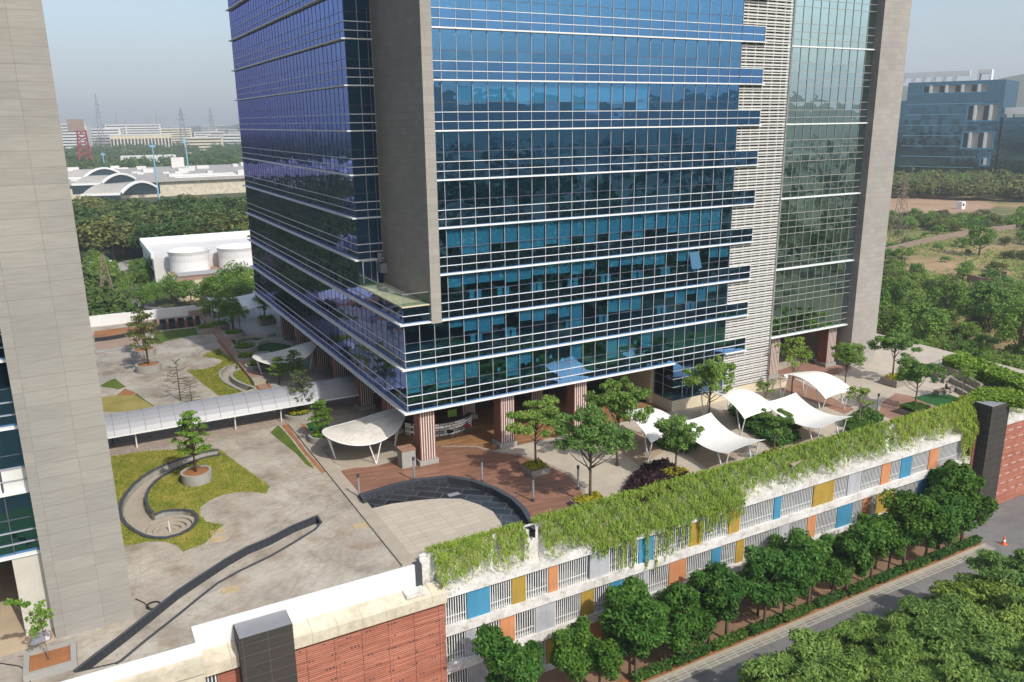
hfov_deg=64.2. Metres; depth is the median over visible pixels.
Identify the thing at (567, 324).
desk
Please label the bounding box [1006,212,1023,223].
scrub bush
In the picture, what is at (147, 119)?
city block
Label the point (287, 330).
striped column
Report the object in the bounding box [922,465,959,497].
street tree
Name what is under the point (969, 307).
scrub bush
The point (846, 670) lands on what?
feathery tree
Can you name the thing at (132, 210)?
grove tree
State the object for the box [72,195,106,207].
grove tree
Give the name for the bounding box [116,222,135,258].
grove tree
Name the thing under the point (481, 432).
cafe floor
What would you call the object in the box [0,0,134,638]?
stone tower
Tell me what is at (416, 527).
stage paving
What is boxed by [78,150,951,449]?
terrain
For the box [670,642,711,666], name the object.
kerb hedge
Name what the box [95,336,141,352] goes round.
pink paving
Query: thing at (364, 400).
striped column
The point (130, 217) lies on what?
grove tree
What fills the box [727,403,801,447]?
shrub bed
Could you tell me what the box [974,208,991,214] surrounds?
scrub bush
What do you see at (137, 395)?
lawn
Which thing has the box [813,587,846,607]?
kerb hedge
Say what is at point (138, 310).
court tree
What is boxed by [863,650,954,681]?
feathery tree
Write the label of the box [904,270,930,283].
scrub bush
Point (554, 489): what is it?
wood decking
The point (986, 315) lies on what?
scrub bush
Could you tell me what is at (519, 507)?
ring bench
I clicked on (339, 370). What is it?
striped column
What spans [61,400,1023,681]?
parking podium
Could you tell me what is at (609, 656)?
street tree
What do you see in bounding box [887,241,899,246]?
scrub bush
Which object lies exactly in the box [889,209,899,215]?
scrub bush
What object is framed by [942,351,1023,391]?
tall hedge
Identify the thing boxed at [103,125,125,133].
city block
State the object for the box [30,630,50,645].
sacks
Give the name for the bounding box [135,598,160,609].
hose
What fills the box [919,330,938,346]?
scrub bush
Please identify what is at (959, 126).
blue office
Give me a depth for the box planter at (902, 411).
85.14 m
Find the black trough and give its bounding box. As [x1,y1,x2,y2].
[153,315,200,329]
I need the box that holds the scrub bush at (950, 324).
[940,321,957,335]
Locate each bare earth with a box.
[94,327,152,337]
[118,389,135,394]
[217,340,271,388]
[282,424,324,472]
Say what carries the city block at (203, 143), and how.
on the terrain at (138, 254)
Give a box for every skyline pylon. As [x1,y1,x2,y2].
[176,108,186,144]
[209,108,214,131]
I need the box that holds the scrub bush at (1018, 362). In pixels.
[1001,351,1023,369]
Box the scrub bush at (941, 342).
[933,333,955,350]
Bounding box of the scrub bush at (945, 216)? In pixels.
[920,213,946,221]
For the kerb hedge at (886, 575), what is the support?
on the planting strip
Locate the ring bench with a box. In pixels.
[359,475,535,537]
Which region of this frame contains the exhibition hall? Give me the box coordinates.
[67,157,245,200]
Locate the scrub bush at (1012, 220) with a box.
[1000,214,1023,227]
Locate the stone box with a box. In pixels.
[396,444,415,468]
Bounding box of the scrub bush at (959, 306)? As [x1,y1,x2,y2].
[939,294,971,307]
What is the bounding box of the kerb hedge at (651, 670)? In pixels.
[630,658,672,681]
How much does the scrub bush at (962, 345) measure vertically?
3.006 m
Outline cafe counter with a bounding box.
[404,412,472,436]
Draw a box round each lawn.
[101,379,125,388]
[101,395,153,411]
[111,448,268,550]
[135,393,153,405]
[154,328,197,343]
[187,349,255,395]
[231,334,262,344]
[258,343,290,351]
[270,426,312,467]
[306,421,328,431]
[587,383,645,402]
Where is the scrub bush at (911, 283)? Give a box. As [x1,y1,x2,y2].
[900,276,920,287]
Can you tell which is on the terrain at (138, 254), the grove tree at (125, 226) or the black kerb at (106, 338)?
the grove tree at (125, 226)
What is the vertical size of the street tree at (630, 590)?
8.002 m
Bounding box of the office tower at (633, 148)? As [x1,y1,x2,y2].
[225,0,795,419]
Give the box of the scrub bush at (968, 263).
[960,259,975,269]
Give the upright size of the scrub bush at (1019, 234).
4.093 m
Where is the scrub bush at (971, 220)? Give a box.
[963,216,980,226]
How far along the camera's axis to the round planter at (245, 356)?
106.28 m
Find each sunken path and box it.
[118,449,220,538]
[219,364,255,391]
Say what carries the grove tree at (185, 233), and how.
on the terrain at (138, 254)
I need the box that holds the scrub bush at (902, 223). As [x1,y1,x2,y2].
[893,216,917,229]
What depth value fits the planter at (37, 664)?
47.14 m
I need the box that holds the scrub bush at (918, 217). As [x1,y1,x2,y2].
[915,213,922,224]
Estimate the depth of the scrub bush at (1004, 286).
193.88 m
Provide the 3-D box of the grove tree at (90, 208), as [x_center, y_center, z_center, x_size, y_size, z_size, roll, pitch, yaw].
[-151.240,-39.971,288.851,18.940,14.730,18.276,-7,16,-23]
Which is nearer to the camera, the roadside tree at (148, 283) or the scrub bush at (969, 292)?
the scrub bush at (969, 292)
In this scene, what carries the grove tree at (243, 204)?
on the terrain at (138, 254)
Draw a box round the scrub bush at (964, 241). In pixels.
[951,237,970,246]
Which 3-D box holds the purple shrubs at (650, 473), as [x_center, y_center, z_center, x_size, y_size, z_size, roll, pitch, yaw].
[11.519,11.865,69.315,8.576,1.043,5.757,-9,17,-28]
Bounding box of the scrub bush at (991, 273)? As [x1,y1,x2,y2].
[978,267,1000,278]
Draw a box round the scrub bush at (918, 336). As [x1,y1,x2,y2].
[909,332,938,346]
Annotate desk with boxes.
[466,289,480,298]
[467,332,481,342]
[494,285,508,295]
[501,327,515,336]
[528,281,542,291]
[562,318,575,327]
[564,277,577,286]
[596,313,608,322]
[597,273,610,282]
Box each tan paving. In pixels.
[618,430,665,465]
[687,446,747,470]
[762,424,824,466]
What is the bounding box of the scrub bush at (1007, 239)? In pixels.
[997,235,1014,244]
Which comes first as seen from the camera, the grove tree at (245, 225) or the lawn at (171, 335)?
the lawn at (171, 335)
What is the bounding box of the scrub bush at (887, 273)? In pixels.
[882,268,902,277]
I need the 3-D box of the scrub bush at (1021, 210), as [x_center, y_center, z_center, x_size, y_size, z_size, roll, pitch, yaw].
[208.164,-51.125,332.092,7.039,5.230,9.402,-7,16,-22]
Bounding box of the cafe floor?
[386,390,668,449]
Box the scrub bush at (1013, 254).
[1006,249,1023,258]
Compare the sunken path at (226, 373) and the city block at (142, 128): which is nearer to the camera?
the sunken path at (226, 373)
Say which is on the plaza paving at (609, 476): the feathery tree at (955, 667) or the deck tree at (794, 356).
the deck tree at (794, 356)
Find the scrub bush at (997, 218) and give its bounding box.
[984,212,1004,224]
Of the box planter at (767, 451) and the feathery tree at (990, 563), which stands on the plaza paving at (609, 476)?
the box planter at (767, 451)
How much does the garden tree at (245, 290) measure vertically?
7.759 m
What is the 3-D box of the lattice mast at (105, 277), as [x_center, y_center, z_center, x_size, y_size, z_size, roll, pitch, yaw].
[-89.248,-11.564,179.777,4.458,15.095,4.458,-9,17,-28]
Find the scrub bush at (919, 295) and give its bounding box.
[906,288,926,302]
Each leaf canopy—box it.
[252,341,316,381]
[322,409,404,466]
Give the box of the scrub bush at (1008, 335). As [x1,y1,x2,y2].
[994,329,1016,340]
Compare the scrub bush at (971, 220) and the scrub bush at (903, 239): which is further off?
the scrub bush at (971, 220)
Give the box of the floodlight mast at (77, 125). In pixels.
[66,119,91,159]
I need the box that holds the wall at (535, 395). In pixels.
[523,390,542,407]
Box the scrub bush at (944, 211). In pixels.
[935,209,950,214]
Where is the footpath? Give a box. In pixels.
[532,533,967,681]
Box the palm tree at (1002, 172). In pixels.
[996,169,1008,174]
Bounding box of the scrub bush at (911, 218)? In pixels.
[900,213,919,227]
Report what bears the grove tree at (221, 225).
on the terrain at (138, 254)
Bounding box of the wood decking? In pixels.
[341,444,581,536]
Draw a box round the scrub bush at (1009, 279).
[990,274,1019,286]
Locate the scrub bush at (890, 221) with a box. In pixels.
[888,216,900,227]
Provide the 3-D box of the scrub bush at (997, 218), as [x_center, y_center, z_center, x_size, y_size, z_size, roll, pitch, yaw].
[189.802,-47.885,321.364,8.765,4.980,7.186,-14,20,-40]
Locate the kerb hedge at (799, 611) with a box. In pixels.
[780,602,816,621]
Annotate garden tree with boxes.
[126,282,155,304]
[147,281,166,306]
[158,273,182,303]
[177,279,203,304]
[195,298,211,322]
[199,276,217,297]
[202,272,232,297]
[204,293,224,320]
[215,284,236,297]
[215,294,249,328]
[216,260,252,288]
[228,281,254,295]
[228,302,249,330]
[235,268,254,290]
[252,296,270,314]
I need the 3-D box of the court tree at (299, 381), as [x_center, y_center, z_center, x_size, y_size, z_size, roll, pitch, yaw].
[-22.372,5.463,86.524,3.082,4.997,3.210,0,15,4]
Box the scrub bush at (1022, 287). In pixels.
[1012,284,1023,297]
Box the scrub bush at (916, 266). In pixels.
[907,262,928,272]
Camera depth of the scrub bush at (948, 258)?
242.47 m
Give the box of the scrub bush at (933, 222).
[924,217,954,229]
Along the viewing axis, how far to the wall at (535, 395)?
89.01 m
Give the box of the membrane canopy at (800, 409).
[764,393,851,440]
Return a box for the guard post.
[956,201,965,208]
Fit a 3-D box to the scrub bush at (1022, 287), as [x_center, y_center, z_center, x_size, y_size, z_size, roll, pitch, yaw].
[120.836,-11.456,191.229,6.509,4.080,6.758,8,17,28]
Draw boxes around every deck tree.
[505,394,559,463]
[550,402,638,496]
[583,376,654,465]
[653,414,704,470]
[682,355,736,413]
[752,408,795,450]
[756,381,773,399]
[774,336,814,393]
[831,342,866,382]
[844,386,875,418]
[866,328,924,374]
[894,355,946,405]
[951,363,977,394]
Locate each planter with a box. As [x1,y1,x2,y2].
[23,639,77,681]
[132,346,155,357]
[135,360,161,373]
[180,465,211,486]
[188,310,202,317]
[196,322,214,334]
[202,309,216,317]
[212,320,229,330]
[222,328,244,339]
[231,341,257,352]
[235,352,254,362]
[244,360,269,372]
[257,314,275,325]
[283,405,313,420]
[308,427,334,445]
[521,457,549,477]
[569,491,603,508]
[664,465,691,476]
[759,446,778,454]
[880,371,924,387]
[898,407,929,414]
[933,386,953,394]
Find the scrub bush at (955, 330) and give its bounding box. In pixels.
[951,327,966,337]
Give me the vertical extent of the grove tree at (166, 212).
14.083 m
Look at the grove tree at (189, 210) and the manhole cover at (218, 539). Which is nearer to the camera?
the manhole cover at (218, 539)
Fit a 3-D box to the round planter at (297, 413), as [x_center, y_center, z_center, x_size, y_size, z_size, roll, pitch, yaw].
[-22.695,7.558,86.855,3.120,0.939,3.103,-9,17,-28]
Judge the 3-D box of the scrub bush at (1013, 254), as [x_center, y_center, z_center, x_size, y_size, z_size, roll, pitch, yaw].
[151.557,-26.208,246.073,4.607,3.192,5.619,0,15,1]
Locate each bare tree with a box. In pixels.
[158,358,202,400]
[175,378,203,402]
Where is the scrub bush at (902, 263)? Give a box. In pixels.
[884,257,906,267]
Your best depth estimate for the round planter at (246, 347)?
110.98 m
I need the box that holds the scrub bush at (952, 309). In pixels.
[928,302,956,313]
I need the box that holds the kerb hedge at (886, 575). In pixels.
[873,566,905,582]
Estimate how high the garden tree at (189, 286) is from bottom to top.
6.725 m
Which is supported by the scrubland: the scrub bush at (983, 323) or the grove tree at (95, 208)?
the scrub bush at (983, 323)
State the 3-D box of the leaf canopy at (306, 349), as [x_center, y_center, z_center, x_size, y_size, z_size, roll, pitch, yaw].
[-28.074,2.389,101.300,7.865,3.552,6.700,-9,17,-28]
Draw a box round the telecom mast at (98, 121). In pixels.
[95,94,105,144]
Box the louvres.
[366,7,387,272]
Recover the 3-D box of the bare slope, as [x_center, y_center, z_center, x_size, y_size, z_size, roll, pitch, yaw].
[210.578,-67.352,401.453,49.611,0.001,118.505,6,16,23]
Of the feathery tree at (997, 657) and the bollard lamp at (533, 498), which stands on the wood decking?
the bollard lamp at (533, 498)
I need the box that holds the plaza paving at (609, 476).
[497,333,1023,497]
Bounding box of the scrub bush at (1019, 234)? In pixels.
[1014,229,1023,238]
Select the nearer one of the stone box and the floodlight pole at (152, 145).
the stone box
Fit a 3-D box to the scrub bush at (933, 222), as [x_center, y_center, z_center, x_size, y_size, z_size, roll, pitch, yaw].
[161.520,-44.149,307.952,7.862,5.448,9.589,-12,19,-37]
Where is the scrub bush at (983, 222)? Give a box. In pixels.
[979,218,991,227]
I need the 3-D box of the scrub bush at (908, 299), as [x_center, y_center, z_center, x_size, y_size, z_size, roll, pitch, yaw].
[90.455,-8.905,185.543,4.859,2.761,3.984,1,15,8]
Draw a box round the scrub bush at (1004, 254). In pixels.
[999,250,1011,257]
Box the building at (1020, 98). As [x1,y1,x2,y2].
[901,74,1023,116]
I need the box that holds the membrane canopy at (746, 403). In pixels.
[698,388,772,435]
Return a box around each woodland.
[64,141,242,168]
[80,253,151,315]
[891,169,1023,197]
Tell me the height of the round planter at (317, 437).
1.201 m
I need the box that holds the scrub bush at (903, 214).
[897,210,913,217]
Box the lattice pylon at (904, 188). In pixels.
[887,173,909,244]
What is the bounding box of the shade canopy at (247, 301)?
[207,293,262,320]
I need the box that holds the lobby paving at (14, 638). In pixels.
[0,560,53,656]
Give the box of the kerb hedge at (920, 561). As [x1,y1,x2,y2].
[901,553,931,571]
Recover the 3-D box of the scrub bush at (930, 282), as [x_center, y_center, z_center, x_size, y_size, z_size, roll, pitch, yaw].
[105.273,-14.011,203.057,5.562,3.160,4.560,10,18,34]
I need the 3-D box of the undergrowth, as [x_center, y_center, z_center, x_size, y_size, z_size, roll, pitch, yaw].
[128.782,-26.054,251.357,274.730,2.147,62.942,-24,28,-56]
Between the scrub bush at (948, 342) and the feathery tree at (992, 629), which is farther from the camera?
the scrub bush at (948, 342)
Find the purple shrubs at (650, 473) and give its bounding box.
[622,457,687,501]
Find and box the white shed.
[120,154,175,166]
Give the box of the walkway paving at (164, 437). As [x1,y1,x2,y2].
[108,396,381,455]
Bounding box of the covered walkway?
[104,375,375,447]
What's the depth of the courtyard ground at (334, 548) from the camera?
61.07 m
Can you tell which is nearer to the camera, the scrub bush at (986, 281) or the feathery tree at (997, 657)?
the feathery tree at (997, 657)
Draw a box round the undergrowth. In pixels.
[879,214,1023,369]
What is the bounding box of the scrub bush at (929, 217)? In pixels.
[920,214,940,226]
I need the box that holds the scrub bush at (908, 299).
[905,297,918,303]
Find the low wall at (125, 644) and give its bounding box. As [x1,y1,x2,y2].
[73,515,322,672]
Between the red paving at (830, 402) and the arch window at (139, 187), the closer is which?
the red paving at (830, 402)
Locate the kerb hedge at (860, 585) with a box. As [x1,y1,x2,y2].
[843,576,877,596]
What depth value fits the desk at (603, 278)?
79.42 m
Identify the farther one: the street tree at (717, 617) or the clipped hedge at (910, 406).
the clipped hedge at (910, 406)
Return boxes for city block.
[60,124,92,152]
[91,128,123,144]
[96,136,110,146]
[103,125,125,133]
[109,134,171,150]
[115,111,128,124]
[118,119,128,124]
[125,124,160,133]
[141,115,154,123]
[155,114,170,127]
[161,128,191,145]
[164,126,178,127]
[183,137,223,152]
[192,132,209,136]
[199,126,209,131]
[206,134,240,145]
[210,132,225,133]
[227,129,237,131]
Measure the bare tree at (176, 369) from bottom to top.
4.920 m
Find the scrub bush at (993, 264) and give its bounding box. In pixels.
[984,260,1008,270]
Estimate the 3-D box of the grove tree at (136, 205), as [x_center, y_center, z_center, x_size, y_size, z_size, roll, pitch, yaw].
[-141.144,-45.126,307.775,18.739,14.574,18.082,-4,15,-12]
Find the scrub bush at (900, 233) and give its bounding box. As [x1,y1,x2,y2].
[893,229,903,234]
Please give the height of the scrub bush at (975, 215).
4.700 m
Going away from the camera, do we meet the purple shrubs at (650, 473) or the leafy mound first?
the purple shrubs at (650, 473)
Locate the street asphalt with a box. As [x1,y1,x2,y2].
[680,494,1023,681]
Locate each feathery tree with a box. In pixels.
[736,627,869,681]
[785,651,901,681]
[808,611,929,679]
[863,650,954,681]
[870,649,996,681]
[882,593,1005,665]
[922,573,1023,629]
[926,602,1023,680]
[954,548,1023,589]
[960,640,1023,681]
[962,587,1023,641]
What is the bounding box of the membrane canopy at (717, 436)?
[682,413,764,464]
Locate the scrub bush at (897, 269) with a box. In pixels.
[883,264,905,275]
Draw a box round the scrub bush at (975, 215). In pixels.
[964,211,981,217]
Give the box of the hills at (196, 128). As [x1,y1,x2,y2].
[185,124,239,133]
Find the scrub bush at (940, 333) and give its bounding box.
[928,329,947,336]
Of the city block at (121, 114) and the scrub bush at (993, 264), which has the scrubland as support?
the scrub bush at (993, 264)
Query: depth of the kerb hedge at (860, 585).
74.61 m
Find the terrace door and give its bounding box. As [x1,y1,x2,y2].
[362,260,378,284]
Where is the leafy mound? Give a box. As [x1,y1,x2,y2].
[961,385,1023,409]
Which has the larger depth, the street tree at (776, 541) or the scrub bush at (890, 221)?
the scrub bush at (890, 221)
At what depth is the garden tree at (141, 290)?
187.47 m
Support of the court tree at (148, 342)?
in the round planter at (151, 367)
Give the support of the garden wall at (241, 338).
on the shaded lawn at (271, 347)
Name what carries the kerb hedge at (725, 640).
on the planting strip
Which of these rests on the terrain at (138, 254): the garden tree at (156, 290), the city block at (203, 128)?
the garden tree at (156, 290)
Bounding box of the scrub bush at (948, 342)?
[937,338,952,349]
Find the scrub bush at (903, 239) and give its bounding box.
[900,238,913,242]
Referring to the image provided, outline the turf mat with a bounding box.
[912,393,957,405]
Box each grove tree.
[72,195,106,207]
[73,205,83,208]
[74,208,103,249]
[74,208,121,224]
[75,206,98,247]
[75,208,99,248]
[75,214,117,251]
[76,219,125,254]
[79,222,137,259]
[93,207,115,215]
[95,201,138,210]
[97,203,128,211]
[109,205,158,243]
[112,202,154,213]
[114,215,133,250]
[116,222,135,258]
[118,209,160,221]
[121,221,136,255]
[122,223,155,247]
[123,197,153,203]
[125,204,165,212]
[126,221,189,247]
[134,213,164,225]
[135,211,186,224]
[136,206,158,211]
[144,209,179,223]
[146,201,183,209]
[148,196,196,205]
[152,210,192,223]
[153,224,190,234]
[166,195,207,208]
[167,220,197,235]
[173,200,229,212]
[175,193,209,201]
[179,209,224,220]
[180,206,209,212]
[183,214,237,233]
[194,204,238,216]
[196,213,248,233]
[197,206,232,215]
[198,207,230,215]
[200,228,226,233]
[210,194,246,206]
[223,213,247,223]
[226,227,249,236]
[227,221,248,229]
[228,200,247,215]
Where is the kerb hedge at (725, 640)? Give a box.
[709,628,747,650]
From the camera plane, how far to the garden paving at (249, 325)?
123.13 m
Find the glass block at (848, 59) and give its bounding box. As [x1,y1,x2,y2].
[767,0,911,367]
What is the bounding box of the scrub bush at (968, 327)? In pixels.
[953,321,982,339]
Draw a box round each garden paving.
[213,307,353,387]
[302,408,410,469]
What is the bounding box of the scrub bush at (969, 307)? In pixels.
[959,301,987,315]
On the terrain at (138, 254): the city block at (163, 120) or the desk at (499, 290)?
the city block at (163, 120)
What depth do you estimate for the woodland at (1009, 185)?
428.29 m
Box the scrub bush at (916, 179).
[902,175,919,181]
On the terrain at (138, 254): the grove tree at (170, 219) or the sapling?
the grove tree at (170, 219)
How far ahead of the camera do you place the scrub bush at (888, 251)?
249.31 m
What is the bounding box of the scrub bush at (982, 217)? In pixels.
[975,213,993,221]
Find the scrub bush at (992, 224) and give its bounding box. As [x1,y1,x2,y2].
[978,221,996,226]
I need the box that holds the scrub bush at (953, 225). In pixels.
[943,221,960,230]
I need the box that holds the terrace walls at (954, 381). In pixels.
[930,365,982,395]
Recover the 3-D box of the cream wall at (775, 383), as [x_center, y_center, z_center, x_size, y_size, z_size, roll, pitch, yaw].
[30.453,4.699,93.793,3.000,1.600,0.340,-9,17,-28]
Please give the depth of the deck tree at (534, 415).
70.23 m
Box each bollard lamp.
[356,474,359,497]
[412,457,415,478]
[480,459,483,481]
[532,476,534,501]
[576,465,579,489]
[876,393,879,410]
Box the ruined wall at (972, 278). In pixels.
[967,270,1009,282]
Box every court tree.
[125,308,154,345]
[125,311,162,363]
[169,410,213,471]
[266,356,287,384]
[283,350,304,379]
[287,369,313,409]
[308,399,333,429]
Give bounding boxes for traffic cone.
[999,536,1007,545]
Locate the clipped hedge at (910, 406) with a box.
[899,400,930,411]
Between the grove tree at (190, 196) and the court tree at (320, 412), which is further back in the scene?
the grove tree at (190, 196)
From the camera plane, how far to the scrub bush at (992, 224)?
309.44 m
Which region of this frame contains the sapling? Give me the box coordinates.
[3,598,53,659]
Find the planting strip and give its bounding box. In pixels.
[618,542,982,681]
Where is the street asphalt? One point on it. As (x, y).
(1007, 520)
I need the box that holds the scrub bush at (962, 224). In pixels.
[948,219,968,230]
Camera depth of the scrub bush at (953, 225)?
304.85 m
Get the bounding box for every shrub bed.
[654,438,700,453]
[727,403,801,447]
[777,414,802,428]
[843,405,884,425]
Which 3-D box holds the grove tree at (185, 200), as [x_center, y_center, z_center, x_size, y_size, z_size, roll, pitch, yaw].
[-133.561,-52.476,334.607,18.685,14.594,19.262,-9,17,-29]
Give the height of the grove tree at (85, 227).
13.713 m
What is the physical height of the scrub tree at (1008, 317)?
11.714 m
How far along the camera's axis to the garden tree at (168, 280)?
196.93 m
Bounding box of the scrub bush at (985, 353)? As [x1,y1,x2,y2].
[978,350,1001,358]
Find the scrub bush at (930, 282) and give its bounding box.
[923,278,943,288]
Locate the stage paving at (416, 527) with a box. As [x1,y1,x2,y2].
[372,499,500,560]
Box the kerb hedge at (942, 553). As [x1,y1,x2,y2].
[928,544,957,560]
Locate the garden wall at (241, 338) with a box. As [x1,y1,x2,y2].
[235,332,294,352]
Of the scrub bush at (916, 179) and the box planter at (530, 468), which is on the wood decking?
the box planter at (530, 468)
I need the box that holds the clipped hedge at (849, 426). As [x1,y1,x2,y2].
[843,421,870,430]
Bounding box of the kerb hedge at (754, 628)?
[746,613,782,636]
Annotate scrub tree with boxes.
[876,300,913,337]
[880,274,910,313]
[905,301,951,335]
[924,274,969,312]
[964,280,1023,332]
[965,224,998,255]
[991,295,1023,354]
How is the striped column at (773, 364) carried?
on the plaza paving at (609, 476)
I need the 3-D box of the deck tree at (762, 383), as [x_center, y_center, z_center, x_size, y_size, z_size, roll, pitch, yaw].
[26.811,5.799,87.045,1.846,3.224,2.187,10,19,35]
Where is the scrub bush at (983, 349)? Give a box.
[971,340,997,353]
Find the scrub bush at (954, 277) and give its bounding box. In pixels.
[941,273,958,281]
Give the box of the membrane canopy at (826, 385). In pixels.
[776,371,849,410]
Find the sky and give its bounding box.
[42,0,1023,127]
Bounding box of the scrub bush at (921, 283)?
[914,279,925,287]
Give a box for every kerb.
[94,329,130,341]
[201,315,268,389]
[288,422,416,566]
[647,543,985,681]
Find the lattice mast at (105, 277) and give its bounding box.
[100,254,113,295]
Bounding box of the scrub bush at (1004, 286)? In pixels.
[992,281,1009,296]
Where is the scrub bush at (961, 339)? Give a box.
[950,335,985,351]
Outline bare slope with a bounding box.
[889,193,997,214]
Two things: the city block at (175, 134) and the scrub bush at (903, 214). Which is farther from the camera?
the city block at (175, 134)
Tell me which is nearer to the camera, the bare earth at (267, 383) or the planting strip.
the planting strip
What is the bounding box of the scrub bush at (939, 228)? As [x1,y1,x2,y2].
[930,224,948,233]
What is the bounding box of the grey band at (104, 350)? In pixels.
[96,344,144,352]
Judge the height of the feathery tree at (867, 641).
8.647 m
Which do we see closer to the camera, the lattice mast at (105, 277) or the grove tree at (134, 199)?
the lattice mast at (105, 277)
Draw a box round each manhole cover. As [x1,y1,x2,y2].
[209,527,225,534]
[210,535,226,542]
[221,584,239,594]
[352,522,368,528]
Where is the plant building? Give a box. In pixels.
[140,230,253,301]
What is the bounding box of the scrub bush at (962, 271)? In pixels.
[954,266,976,278]
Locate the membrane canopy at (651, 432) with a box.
[609,408,678,459]
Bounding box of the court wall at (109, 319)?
[89,304,207,326]
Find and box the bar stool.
[463,424,470,433]
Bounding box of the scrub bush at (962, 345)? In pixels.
[953,341,979,354]
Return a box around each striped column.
[280,315,295,340]
[295,327,309,344]
[312,341,330,371]
[332,357,348,377]
[354,376,375,410]
[381,397,404,434]
[413,411,438,466]
[455,403,477,418]
[492,395,516,448]
[564,381,586,426]
[764,338,780,379]
[814,327,836,367]
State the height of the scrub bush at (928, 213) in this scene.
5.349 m
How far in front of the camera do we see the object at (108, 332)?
123.54 m
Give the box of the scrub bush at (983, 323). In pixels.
[962,311,994,331]
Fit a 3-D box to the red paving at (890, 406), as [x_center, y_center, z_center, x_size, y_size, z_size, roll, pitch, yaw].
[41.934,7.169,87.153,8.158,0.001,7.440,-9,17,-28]
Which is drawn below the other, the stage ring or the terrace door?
the stage ring
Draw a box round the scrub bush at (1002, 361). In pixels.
[982,353,1014,366]
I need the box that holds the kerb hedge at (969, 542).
[954,534,982,549]
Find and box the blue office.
[894,69,1023,174]
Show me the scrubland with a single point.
(1005, 207)
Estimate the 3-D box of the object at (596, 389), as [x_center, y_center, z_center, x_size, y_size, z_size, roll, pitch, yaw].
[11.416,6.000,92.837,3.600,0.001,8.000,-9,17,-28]
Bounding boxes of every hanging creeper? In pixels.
[424,521,529,589]
[530,421,897,572]
[889,397,979,462]
[991,385,1022,415]
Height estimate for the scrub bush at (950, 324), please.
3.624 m
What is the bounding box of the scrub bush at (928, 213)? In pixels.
[922,209,935,216]
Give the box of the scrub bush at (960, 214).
[956,212,970,220]
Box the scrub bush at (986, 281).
[971,278,996,286]
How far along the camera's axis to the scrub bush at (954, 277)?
212.36 m
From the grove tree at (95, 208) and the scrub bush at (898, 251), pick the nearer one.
the scrub bush at (898, 251)
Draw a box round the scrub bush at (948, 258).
[939,256,950,261]
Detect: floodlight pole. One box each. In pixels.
[149,142,159,199]
[183,138,188,167]
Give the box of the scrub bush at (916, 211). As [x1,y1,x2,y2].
[906,208,924,217]
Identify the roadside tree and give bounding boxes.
[81,248,104,264]
[87,257,116,277]
[88,256,109,263]
[103,260,119,268]
[108,267,122,277]
[110,276,133,286]
[114,270,136,280]
[114,278,133,291]
[116,284,133,292]
[125,257,147,281]
[135,269,153,285]
[138,256,151,280]
[142,282,158,294]
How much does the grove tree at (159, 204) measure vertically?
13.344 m
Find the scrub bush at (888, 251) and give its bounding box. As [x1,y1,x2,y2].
[885,248,895,257]
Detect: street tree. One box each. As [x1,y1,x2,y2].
[471,623,544,681]
[549,614,597,681]
[583,635,623,681]
[597,594,668,681]
[600,612,636,678]
[602,574,663,664]
[653,586,686,649]
[657,580,701,660]
[672,582,717,653]
[686,567,730,643]
[688,572,720,634]
[702,560,746,633]
[739,544,804,623]
[744,552,774,615]
[763,533,793,602]
[778,542,814,612]
[783,527,833,604]
[816,540,855,601]
[819,520,888,593]
[857,512,900,578]
[870,513,894,569]
[878,487,947,565]
[887,516,916,569]
[919,498,961,553]
[920,466,974,548]
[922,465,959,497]
[927,491,975,546]
[936,459,976,536]
[945,461,999,541]
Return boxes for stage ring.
[367,483,526,528]
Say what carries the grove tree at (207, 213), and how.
on the terrain at (138, 254)
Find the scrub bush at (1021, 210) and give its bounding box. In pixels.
[1013,208,1023,213]
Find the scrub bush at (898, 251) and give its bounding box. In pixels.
[890,246,914,258]
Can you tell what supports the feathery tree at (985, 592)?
on the terrain at (138, 254)
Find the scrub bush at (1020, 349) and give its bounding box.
[1004,338,1023,358]
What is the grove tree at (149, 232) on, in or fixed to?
on the terrain at (138, 254)
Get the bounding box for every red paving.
[778,362,853,413]
[879,393,936,418]
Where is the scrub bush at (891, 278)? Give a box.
[882,276,906,288]
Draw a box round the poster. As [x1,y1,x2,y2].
[447,409,456,416]
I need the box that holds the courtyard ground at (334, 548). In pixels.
[0,306,670,681]
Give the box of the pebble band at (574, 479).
[441,446,585,494]
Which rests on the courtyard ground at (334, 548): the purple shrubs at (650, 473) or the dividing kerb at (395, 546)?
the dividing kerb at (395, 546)
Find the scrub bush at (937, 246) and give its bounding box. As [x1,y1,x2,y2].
[932,243,943,249]
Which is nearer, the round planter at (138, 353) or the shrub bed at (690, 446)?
the shrub bed at (690, 446)
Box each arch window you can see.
[72,175,134,194]
[82,183,155,200]
[88,169,116,175]
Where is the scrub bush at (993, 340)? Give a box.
[972,332,1001,345]
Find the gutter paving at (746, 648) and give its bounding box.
[657,545,995,681]
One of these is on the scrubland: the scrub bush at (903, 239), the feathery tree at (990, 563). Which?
the scrub bush at (903, 239)
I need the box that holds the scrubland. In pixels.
[878,191,1023,366]
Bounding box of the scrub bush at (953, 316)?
[944,312,958,321]
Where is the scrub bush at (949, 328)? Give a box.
[921,314,955,339]
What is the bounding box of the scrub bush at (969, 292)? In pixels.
[955,290,975,300]
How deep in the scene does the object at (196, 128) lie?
2783.61 m
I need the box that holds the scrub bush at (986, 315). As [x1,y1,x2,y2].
[972,314,998,328]
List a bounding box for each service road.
[117,259,131,269]
[125,281,162,309]
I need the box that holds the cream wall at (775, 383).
[766,375,787,389]
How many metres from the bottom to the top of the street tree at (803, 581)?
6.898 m

